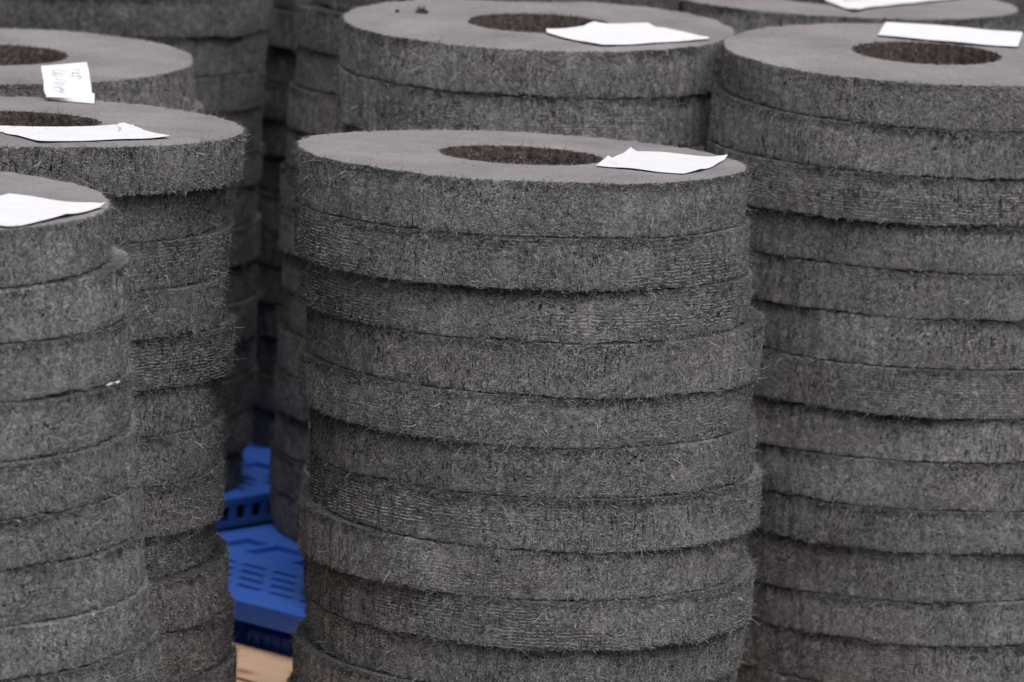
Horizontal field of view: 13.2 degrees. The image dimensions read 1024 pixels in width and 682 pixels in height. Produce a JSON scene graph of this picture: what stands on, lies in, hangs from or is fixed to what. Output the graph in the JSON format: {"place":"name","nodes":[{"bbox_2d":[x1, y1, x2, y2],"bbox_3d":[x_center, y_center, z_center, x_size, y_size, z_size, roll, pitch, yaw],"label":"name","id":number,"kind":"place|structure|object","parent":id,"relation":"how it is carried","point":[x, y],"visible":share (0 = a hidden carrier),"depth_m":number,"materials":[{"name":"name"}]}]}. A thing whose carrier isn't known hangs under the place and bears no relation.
{"place":"outdoors","nodes":[
{"label":"outdoors","id":0,"kind":"place"},
{"label":"ground","id":1,"kind":"structure","parent":0,"visible":0},
{"bbox_2d":[215,443,272,532],"bbox_3d":[-0.588,0.232,7.648,1.107,0.188,1.558,11,12,42],"label":"plastic pallet","id":2,"kind":"object","parent":1,"relation":"on","point":[247,501],"depth_m":7.10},
{"bbox_2d":[222,450,244,491],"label":"felt ring","id":3,"kind":"object","parent":2,"relation":"on","point":[233,470],"visible":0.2,"depth_m":7.06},
{"bbox_2d":[221,406,255,456],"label":"felt ring","id":4,"kind":"object","parent":3,"relation":"on","point":[237,434],"visible":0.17,"depth_m":7.03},
{"bbox_2d":[220,362,257,418],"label":"felt ring","id":5,"kind":"object","parent":4,"relation":"on","point":[239,397],"visible":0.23,"depth_m":7.03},
{"bbox_2d":[220,332,256,379],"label":"felt ring","id":6,"kind":"object","parent":5,"relation":"on","point":[245,350],"visible":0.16,"depth_m":7.03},
{"bbox_2d":[226,293,264,342],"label":"felt ring","id":7,"kind":"object","parent":6,"relation":"on","point":[246,313],"visible":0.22,"depth_m":7.01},
{"bbox_2d":[225,259,257,304],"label":"felt ring","id":8,"kind":"object","parent":7,"relation":"on","point":[242,283],"visible":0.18,"depth_m":7.01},
{"bbox_2d":[228,213,264,270],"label":"felt ring","id":9,"kind":"object","parent":8,"relation":"on","point":[246,240],"visible":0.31,"depth_m":7.00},
{"bbox_2d":[226,181,260,227],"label":"felt ring","id":10,"kind":"object","parent":9,"relation":"on","point":[242,203],"visible":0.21,"depth_m":6.97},
{"bbox_2d":[227,141,268,190],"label":"felt ring","id":11,"kind":"object","parent":10,"relation":"on","point":[252,174],"visible":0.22,"depth_m":6.98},
{"bbox_2d":[205,105,268,149],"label":"felt ring","id":12,"kind":"object","parent":11,"relation":"on","point":[250,121],"visible":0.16,"depth_m":6.97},
{"bbox_2d":[194,67,270,113],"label":"felt ring","id":13,"kind":"object","parent":12,"relation":"on","point":[228,93],"visible":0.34,"depth_m":6.90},
{"bbox_2d":[136,30,272,81],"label":"felt ring","id":14,"kind":"object","parent":13,"relation":"on","point":[220,56],"visible":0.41,"depth_m":6.88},
{"bbox_2d":[0,0,275,39],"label":"felt ring","id":15,"kind":"object","parent":14,"relation":"on","point":[180,19],"visible":0.93,"depth_m":6.78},
{"bbox_2d":[251,406,274,447],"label":"felt ring","id":16,"kind":"object","parent":2,"relation":"on","point":[263,427],"visible":0.02,"depth_m":7.44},
{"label":"felt ring","id":17,"kind":"object","parent":16,"relation":"on","visible":0},
{"bbox_2d":[254,333,277,373],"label":"felt ring","id":18,"kind":"object","parent":17,"relation":"on","point":[266,355],"visible":0.06,"depth_m":7.44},
{"bbox_2d":[256,301,284,337],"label":"felt ring","id":19,"kind":"object","parent":18,"relation":"on","point":[270,321],"visible":0.05,"depth_m":7.41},
{"bbox_2d":[256,262,284,305],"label":"felt ring","id":20,"kind":"object","parent":19,"relation":"on","point":[270,286],"visible":0.04,"depth_m":7.39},
{"bbox_2d":[256,226,282,267],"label":"felt ring","id":21,"kind":"object","parent":20,"relation":"on","point":[271,254],"visible":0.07,"depth_m":7.38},
{"bbox_2d":[257,188,281,230],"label":"felt ring","id":22,"kind":"object","parent":21,"relation":"on","point":[269,205],"visible":0.06,"depth_m":7.38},
{"bbox_2d":[259,153,286,193],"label":"felt ring","id":23,"kind":"object","parent":22,"relation":"on","point":[269,180],"visible":0.07,"depth_m":7.40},
{"bbox_2d":[261,118,287,157],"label":"felt ring","id":24,"kind":"object","parent":23,"relation":"on","point":[277,136],"visible":0.08,"depth_m":7.37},
{"bbox_2d":[262,80,288,123],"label":"felt ring","id":25,"kind":"object","parent":24,"relation":"on","point":[275,93],"visible":0.06,"depth_m":7.35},
{"bbox_2d":[265,45,296,83],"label":"felt ring","id":26,"kind":"object","parent":25,"relation":"on","point":[280,63],"visible":0.05,"depth_m":7.36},
{"bbox_2d":[218,524,306,657],"bbox_3d":[0.092,0.412,6.702,0.837,0.188,1.308,11,12,42],"label":"plastic pallet","id":27,"kind":"object","parent":1,"relation":"on","point":[266,561],"visible":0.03,"depth_m":6.39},
{"bbox_2d":[265,486,298,540],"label":"felt ring","id":28,"kind":"object","parent":27,"relation":"on","point":[283,515],"visible":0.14,"depth_m":6.71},
{"bbox_2d":[269,442,305,504],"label":"felt ring","id":29,"kind":"object","parent":28,"relation":"on","point":[285,475],"visible":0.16,"depth_m":6.70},
{"bbox_2d":[274,405,308,462],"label":"felt ring","id":30,"kind":"object","parent":29,"relation":"on","point":[290,439],"visible":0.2,"depth_m":6.69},
{"bbox_2d":[273,364,309,423],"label":"felt ring","id":31,"kind":"object","parent":30,"relation":"on","point":[285,385],"visible":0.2,"depth_m":6.67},
{"bbox_2d":[276,319,306,377],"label":"felt ring","id":32,"kind":"object","parent":31,"relation":"on","point":[287,344],"visible":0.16,"depth_m":6.68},
{"bbox_2d":[283,287,306,337],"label":"felt ring","id":33,"kind":"object","parent":32,"relation":"on","point":[294,312],"visible":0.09,"depth_m":6.67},
{"bbox_2d":[281,251,301,297],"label":"felt ring","id":34,"kind":"object","parent":33,"relation":"on","point":[291,264],"visible":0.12,"depth_m":6.67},
{"bbox_2d":[276,205,300,256],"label":"felt ring","id":35,"kind":"object","parent":34,"relation":"on","point":[286,233],"visible":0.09,"depth_m":6.66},
{"bbox_2d":[279,158,296,210],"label":"felt ring","id":36,"kind":"object","parent":35,"relation":"on","point":[285,184],"visible":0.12,"depth_m":6.67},
{"bbox_2d":[284,126,311,168],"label":"felt ring","id":37,"kind":"object","parent":36,"relation":"on","point":[293,134],"visible":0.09,"depth_m":6.66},
{"bbox_2d":[284,80,342,135],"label":"felt ring","id":38,"kind":"object","parent":37,"relation":"on","point":[310,111],"visible":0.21,"depth_m":6.58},
{"bbox_2d":[293,46,339,93],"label":"felt ring","id":39,"kind":"object","parent":38,"relation":"on","point":[315,70],"visible":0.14,"depth_m":6.59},
{"bbox_2d":[291,0,348,55],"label":"felt ring","id":40,"kind":"object","parent":39,"relation":"on","point":[316,25],"visible":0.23,"depth_m":6.57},
{"bbox_2d":[317,0,679,10],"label":"felt ring","id":41,"kind":"object","parent":40,"relation":"on","point":[346,5],"visible":0.25,"depth_m":6.53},
{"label":"felt ring","id":42,"kind":"object","parent":27,"relation":"on","visible":0},
{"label":"felt ring","id":43,"kind":"object","parent":42,"relation":"on","visible":0},
{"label":"felt ring","id":44,"kind":"object","parent":43,"relation":"on","visible":0},
{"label":"felt ring","id":45,"kind":"object","parent":44,"relation":"on","visible":0},
{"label":"felt ring","id":46,"kind":"object","parent":45,"relation":"on","visible":0},
{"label":"felt ring","id":47,"kind":"object","parent":46,"relation":"on","visible":0},
{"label":"felt ring","id":48,"kind":"object","parent":47,"relation":"on","visible":0},
{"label":"felt ring","id":49,"kind":"object","parent":48,"relation":"on","visible":0},
{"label":"felt ring","id":50,"kind":"object","parent":49,"relation":"on","visible":0},
{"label":"felt ring","id":51,"kind":"object","parent":50,"relation":"on","visible":0},
{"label":"felt ring","id":52,"kind":"object","parent":51,"relation":"on","visible":0},
{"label":"felt ring","id":53,"kind":"object","parent":52,"relation":"on","visible":0},
{"bbox_2d":[679,0,1023,32],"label":"felt ring","id":54,"kind":"object","parent":53,"relation":"on","point":[739,15],"visible":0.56,"depth_m":6.62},
{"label":"felt ring","id":55,"kind":"object","parent":27,"relation":"on","visible":0},
{"bbox_2d":[299,549,304,560],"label":"felt ring","id":56,"kind":"object","parent":55,"relation":"on","point":[302,553],"visible":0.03,"depth_m":6.25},
{"bbox_2d":[301,462,309,491],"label":"felt ring","id":57,"kind":"object","parent":56,"relation":"on","point":[305,472],"visible":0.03,"depth_m":6.25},
{"bbox_2d":[307,421,310,468],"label":"felt ring","id":58,"kind":"object","parent":57,"relation":"on","point":[308,459],"depth_m":6.25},
{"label":"felt ring","id":59,"kind":"object","parent":58,"relation":"on","visible":0},
{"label":"felt ring","id":60,"kind":"object","parent":59,"relation":"on","visible":0},
{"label":"felt ring","id":61,"kind":"object","parent":60,"relation":"on","visible":0},
{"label":"felt ring","id":62,"kind":"object","parent":61,"relation":"on","visible":0},
{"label":"felt ring","id":63,"kind":"object","parent":62,"relation":"on","visible":0},
{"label":"felt ring","id":64,"kind":"object","parent":63,"relation":"on","visible":0},
{"bbox_2d":[340,122,706,151],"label":"felt ring","id":65,"kind":"object","parent":64,"relation":"on","point":[348,128],"visible":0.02,"depth_m":6.11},
{"bbox_2d":[332,52,711,146],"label":"felt ring","id":66,"kind":"object","parent":65,"relation":"on","point":[364,103],"visible":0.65,"depth_m":5.99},
{"bbox_2d":[336,0,737,102],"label":"felt ring","id":67,"kind":"object","parent":66,"relation":"on","point":[512,48],"visible":0.92,"depth_m":6.02,"materials":[{"name":"fabric"}]},
{"bbox_2d":[546,21,708,44],"bbox_3d":[0.150,-0.425,6.110,0.204,0.014,0.185,-3,11,-33],"label":"paper sheet","id":68,"kind":"object","parent":67,"relation":"on","point":[616,34],"visible":1,"depth_m":6.10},
{"bbox_2d":[232,642,292,681],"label":"wooden pallet","id":69,"kind":"object","parent":1,"relation":"on","point":[256,665],"visible":0.03,"depth_m":6.14,"materials":[{"name":"brown wood"}]},
{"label":"felt ring","id":70,"kind":"object","parent":69,"relation":"on","visible":0},
{"bbox_2d":[286,667,292,681],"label":"felt ring","id":71,"kind":"object","parent":70,"relation":"on","point":[290,678],"visible":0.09,"depth_m":5.54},
{"bbox_2d":[287,613,744,681],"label":"felt ring","id":72,"kind":"object","parent":71,"relation":"on","point":[311,663],"visible":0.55,"depth_m":5.40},
{"bbox_2d":[298,587,749,681],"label":"felt ring","id":73,"kind":"object","parent":72,"relation":"on","point":[400,655],"visible":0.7,"depth_m":5.30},
{"bbox_2d":[297,550,761,654],"bbox_3d":[0.021,0.289,5.498,0.588,0.098,0.573,3,9,0],"label":"felt ring","id":74,"kind":"object","parent":73,"relation":"on","point":[720,609],"visible":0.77,"depth_m":5.27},
{"bbox_2d":[294,476,758,609],"bbox_3d":[0.012,0.234,5.491,0.594,0.097,0.566,3,9,0],"label":"felt ring","id":75,"kind":"object","parent":74,"relation":"on","point":[361,550],"visible":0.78,"depth_m":5.26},
{"bbox_2d":[298,443,767,557],"bbox_3d":[0.025,0.169,5.484,0.595,0.100,0.571,3,9,0],"label":"felt ring","id":76,"kind":"object","parent":75,"relation":"on","point":[667,522],"visible":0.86,"depth_m":5.25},
{"bbox_2d":[300,406,760,499],"bbox_3d":[0.023,0.113,5.479,0.578,0.092,0.565,3,9,0],"label":"felt ring","id":77,"kind":"object","parent":76,"relation":"on","point":[711,464],"visible":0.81,"depth_m":5.25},
{"bbox_2d":[295,340,758,456],"bbox_3d":[0.020,0.059,5.471,0.585,0.110,0.575,3,9,0],"label":"felt ring","id":78,"kind":"object","parent":77,"relation":"on","point":[362,399],"visible":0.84,"depth_m":5.24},
{"bbox_2d":[300,303,771,404],"bbox_3d":[0.027,-0.010,5.461,0.591,0.100,0.574,3,9,0],"label":"felt ring","id":79,"kind":"object","parent":78,"relation":"on","point":[728,359],"visible":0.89,"depth_m":5.23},
{"bbox_2d":[294,258,756,346],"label":"felt ring","id":80,"kind":"object","parent":79,"relation":"on","point":[579,317],"visible":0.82,"depth_m":5.22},
{"bbox_2d":[286,199,756,295],"bbox_3d":[0.013,-0.128,5.434,0.587,0.097,0.567,3,9,0],"label":"felt ring","id":81,"kind":"object","parent":80,"relation":"on","point":[545,263],"visible":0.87,"depth_m":5.20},
{"bbox_2d":[287,124,757,245],"bbox_3d":[0.013,-0.202,5.434,0.583,0.106,0.583,3,9,0],"label":"felt ring","id":82,"kind":"object","parent":81,"relation":"on","point":[504,183],"visible":1,"depth_m":5.24,"materials":[{"name":"fabric"}]},
{"bbox_2d":[596,147,726,173],"bbox_3d":[0.183,-0.222,5.436,0.138,0.003,0.240,5,9,15],"label":"paper sheet","id":83,"kind":"object","parent":82,"relation":"on","point":[665,162],"visible":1,"depth_m":5.42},
{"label":"felt ring","id":84,"kind":"object","parent":69,"relation":"on","visible":0},
{"bbox_2d":[179,643,246,681],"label":"felt ring","id":85,"kind":"object","parent":84,"relation":"on","point":[226,670],"visible":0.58,"depth_m":5.47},
{"bbox_2d":[154,589,239,681],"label":"felt ring","id":86,"kind":"object","parent":85,"relation":"on","point":[186,654],"visible":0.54,"depth_m":5.40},
{"bbox_2d":[148,526,232,634],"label":"felt ring","id":87,"kind":"object","parent":86,"relation":"on","point":[198,594],"visible":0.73,"depth_m":5.38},
{"bbox_2d":[144,521,219,579],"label":"felt ring","id":88,"kind":"object","parent":87,"relation":"on","point":[181,551],"visible":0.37,"depth_m":5.38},
{"bbox_2d":[141,452,230,541],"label":"felt ring","id":89,"kind":"object","parent":88,"relation":"on","point":[197,502],"visible":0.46,"depth_m":5.36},
{"bbox_2d":[139,408,231,488],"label":"felt ring","id":90,"kind":"object","parent":89,"relation":"on","point":[172,458],"visible":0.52,"depth_m":5.35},
{"bbox_2d":[132,376,225,439],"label":"felt ring","id":91,"kind":"object","parent":90,"relation":"on","point":[173,410],"visible":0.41,"depth_m":5.34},
{"bbox_2d":[128,306,244,396],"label":"felt ring","id":92,"kind":"object","parent":91,"relation":"on","point":[177,361],"visible":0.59,"depth_m":5.33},
{"bbox_2d":[128,267,232,346],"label":"felt ring","id":93,"kind":"object","parent":92,"relation":"on","point":[171,312],"visible":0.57,"depth_m":5.30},
{"bbox_2d":[112,211,238,293],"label":"felt ring","id":94,"kind":"object","parent":93,"relation":"on","point":[176,262],"visible":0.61,"depth_m":5.31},
{"bbox_2d":[106,186,232,244],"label":"felt ring","id":95,"kind":"object","parent":94,"relation":"on","point":[144,219],"visible":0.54,"depth_m":5.28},
{"bbox_2d":[0,91,250,201],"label":"felt ring","id":96,"kind":"object","parent":95,"relation":"on","point":[195,150],"visible":0.92,"depth_m":5.28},
{"bbox_2d":[0,123,169,140],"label":"paper sheet","id":97,"kind":"object","parent":96,"relation":"on","point":[101,132],"visible":1,"depth_m":5.31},
{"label":"felt ring","id":98,"kind":"object","parent":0,"visible":0},
{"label":"felt ring","id":99,"kind":"object","parent":98,"relation":"on","visible":0},
{"bbox_2d":[0,615,161,681],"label":"felt ring","id":100,"kind":"object","parent":99,"relation":"on","point":[138,663],"visible":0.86,"depth_m":4.82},
{"bbox_2d":[0,567,153,681],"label":"felt ring","id":101,"kind":"object","parent":100,"relation":"on","point":[71,642],"visible":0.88,"depth_m":4.74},
{"bbox_2d":[0,510,152,628],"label":"felt ring","id":102,"kind":"object","parent":101,"relation":"on","point":[89,582],"visible":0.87,"depth_m":4.75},
{"bbox_2d":[0,471,153,573],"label":"felt ring","id":103,"kind":"object","parent":102,"relation":"on","point":[64,535],"visible":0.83,"depth_m":4.74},
{"bbox_2d":[0,410,146,521],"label":"felt ring","id":104,"kind":"object","parent":103,"relation":"on","point":[97,473],"visible":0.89,"depth_m":4.73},
{"bbox_2d":[0,359,141,462],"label":"felt ring","id":105,"kind":"object","parent":104,"relation":"on","point":[51,424],"visible":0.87,"depth_m":4.72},
{"bbox_2d":[0,303,137,402],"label":"felt ring","id":106,"kind":"object","parent":105,"relation":"on","point":[38,369],"visible":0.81,"depth_m":4.71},
{"bbox_2d":[0,242,137,344],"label":"felt ring","id":107,"kind":"object","parent":106,"relation":"on","point":[87,302],"visible":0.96,"depth_m":4.72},
{"bbox_2d":[0,167,119,287],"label":"felt ring","id":108,"kind":"object","parent":107,"relation":"on","point":[64,246],"visible":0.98,"depth_m":4.73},
{"bbox_2d":[0,193,104,225],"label":"paper sheet","id":109,"kind":"object","parent":108,"relation":"on","point":[17,210],"visible":1,"depth_m":4.79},
{"bbox_3d":[0.534,0.554,6.144,0.500,0.123,0.700,11,12,42],"label":"wooden pallet","id":110,"kind":"object","parent":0,"visible":0},
{"bbox_2d":[736,663,818,681],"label":"felt ring","id":111,"kind":"object","parent":110,"relation":"on","point":[746,673],"visible":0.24,"depth_m":5.96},
{"bbox_2d":[741,617,1023,681],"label":"felt ring","id":112,"kind":"object","parent":111,"relation":"on","point":[791,652],"visible":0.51,"depth_m":5.87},
{"bbox_2d":[751,580,1023,653],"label":"felt ring","id":113,"kind":"object","parent":112,"relation":"on","point":[979,625],"visible":0.46,"depth_m":5.85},
{"bbox_2d":[746,529,1023,606],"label":"felt ring","id":114,"kind":"object","parent":113,"relation":"on","point":[790,562],"visible":0.53,"depth_m":5.85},
{"bbox_2d":[754,488,1023,558],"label":"felt ring","id":115,"kind":"object","parent":114,"relation":"on","point":[898,530],"visible":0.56,"depth_m":5.83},
{"bbox_2d":[754,441,1023,516],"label":"felt ring","id":116,"kind":"object","parent":115,"relation":"on","point":[980,487],"visible":0.53,"depth_m":5.82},
{"bbox_2d":[751,394,1023,466],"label":"felt ring","id":117,"kind":"object","parent":116,"relation":"on","point":[799,426],"visible":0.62,"depth_m":5.82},
{"bbox_2d":[752,346,1023,423],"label":"felt ring","id":118,"kind":"object","parent":117,"relation":"on","point":[950,394],"visible":0.48,"depth_m":5.80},
{"bbox_2d":[750,297,1023,370],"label":"felt ring","id":119,"kind":"object","parent":118,"relation":"on","point":[884,341],"visible":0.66,"depth_m":5.80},
{"bbox_2d":[748,249,1023,323],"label":"felt ring","id":120,"kind":"object","parent":119,"relation":"on","point":[829,286],"visible":0.57,"depth_m":5.79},
{"bbox_2d":[745,205,1023,276],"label":"felt ring","id":121,"kind":"object","parent":120,"relation":"on","point":[985,249],"visible":0.44,"depth_m":5.78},
{"bbox_2d":[704,134,1023,231],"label":"felt ring","id":122,"kind":"object","parent":121,"relation":"on","point":[827,192],"visible":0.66,"depth_m":5.77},
{"bbox_2d":[706,78,1023,182],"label":"felt ring","id":123,"kind":"object","parent":122,"relation":"on","point":[736,122],"visible":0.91,"depth_m":5.76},
{"bbox_2d":[718,19,1023,134],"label":"felt ring","id":124,"kind":"object","parent":123,"relation":"on","point":[856,72],"visible":0.99,"depth_m":5.83,"materials":[{"name":"fabric"}]},
{"bbox_2d":[878,22,1022,46],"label":"paper strip","id":125,"kind":"object","parent":124,"relation":"on","point":[960,34],"visible":1,"depth_m":6.17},
{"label":"felt ring","id":126,"kind":"object","parent":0,"visible":0},
{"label":"felt ring","id":127,"kind":"object","parent":126,"relation":"on","visible":0},
{"bbox_2d":[187,99,205,113],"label":"felt ring","id":128,"kind":"object","parent":127,"relation":"on","point":[199,108],"visible":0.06,"depth_m":6.12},
{"bbox_2d":[0,27,201,110],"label":"felt ring","id":129,"kind":"object","parent":128,"relation":"on","point":[137,71],"visible":0.65,"depth_m":6.06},
{"bbox_2d":[41,62,94,103],"bbox_3d":[-0.575,-0.335,5.724,0.063,0.037,0.172,1,9,-10],"label":"paper slip","id":130,"kind":"object","parent":129,"relation":"on","point":[70,82],"visible":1,"depth_m":5.72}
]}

